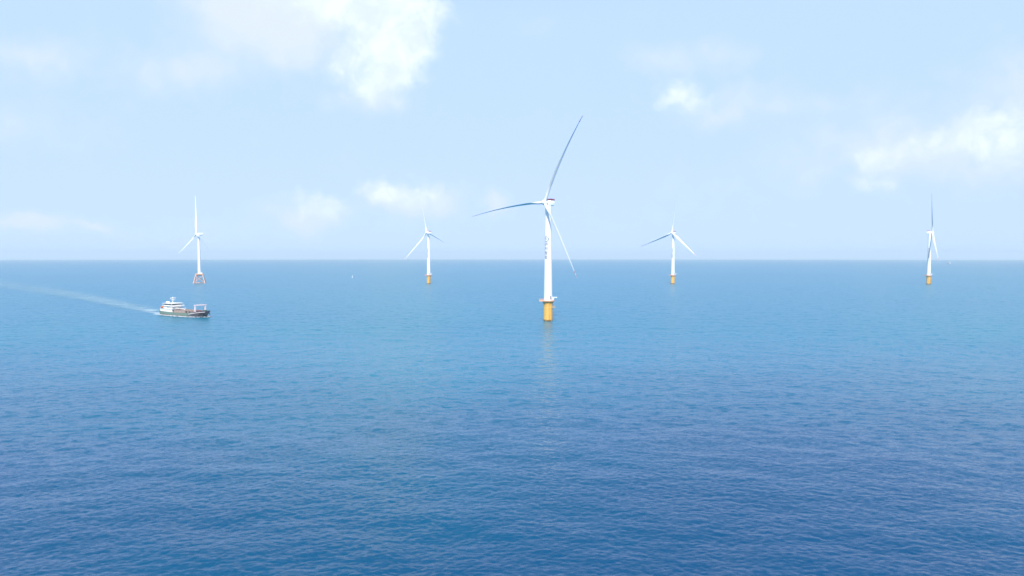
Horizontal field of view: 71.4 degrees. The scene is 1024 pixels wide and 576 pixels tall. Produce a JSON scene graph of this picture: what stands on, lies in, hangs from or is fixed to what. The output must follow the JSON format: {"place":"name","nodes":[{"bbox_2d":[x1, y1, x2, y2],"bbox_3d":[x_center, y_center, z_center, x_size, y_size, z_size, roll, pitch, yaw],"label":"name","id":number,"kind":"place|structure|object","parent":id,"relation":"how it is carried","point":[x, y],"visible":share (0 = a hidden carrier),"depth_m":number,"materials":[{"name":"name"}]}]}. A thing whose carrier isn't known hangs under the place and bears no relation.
{"place":"outdoors","nodes":[
{"label":"outdoors","id":0,"kind":"place"},
{"bbox_2d":[0,259,1023,575],"bbox_3d":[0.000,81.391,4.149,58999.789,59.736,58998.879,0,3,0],"label":"sea","id":1,"kind":"structure","parent":0,"point":[612,417],"depth_m":228.96,"materials":[{"name":"liquid"}]},
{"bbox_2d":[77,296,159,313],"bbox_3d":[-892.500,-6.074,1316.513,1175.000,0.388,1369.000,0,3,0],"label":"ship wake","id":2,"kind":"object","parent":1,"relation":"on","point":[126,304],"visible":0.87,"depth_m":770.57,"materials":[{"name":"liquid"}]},
{"bbox_2d":[159,297,209,316],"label":"cargo ship","id":3,"kind":"object","parent":1,"relation":"on","point":[173,308],"visible":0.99,"depth_m":624.84,"materials":[{"name":"paint"}]},
{"bbox_2d":[178,198,205,283],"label":"wind turbine","id":4,"kind":"object","parent":1,"relation":"in","point":[199,260],"visible":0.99,"depth_m":1386.65,"materials":[{"name":"white metal"}]},
{"bbox_2d":[404,208,440,283],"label":"wind turbine","id":5,"kind":"object","parent":1,"relation":"in","point":[428,259],"visible":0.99,"depth_m":1365.83,"materials":[{"name":"grey metal"}]},
{"bbox_2d":[472,115,582,321],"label":"wind turbine","id":6,"kind":"object","parent":1,"relation":"in","point":[548,300],"visible":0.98,"depth_m":572.13,"materials":[{"name":"grey metal"}]},
{"bbox_2d":[643,202,694,283],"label":"wind turbine","id":7,"kind":"object","parent":1,"relation":"in","point":[672,274],"visible":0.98,"depth_m":1361.94,"materials":[{"name":"grey metal"}]},
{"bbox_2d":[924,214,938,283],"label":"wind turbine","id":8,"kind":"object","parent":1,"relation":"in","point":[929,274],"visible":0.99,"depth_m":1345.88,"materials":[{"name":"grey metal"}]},
{"bbox_2d":[0,0,1023,259],"label":"sky","id":9,"kind":"structure","parent":0,"point":[296,129],"materials":[{"name":"blue"}]}
]}

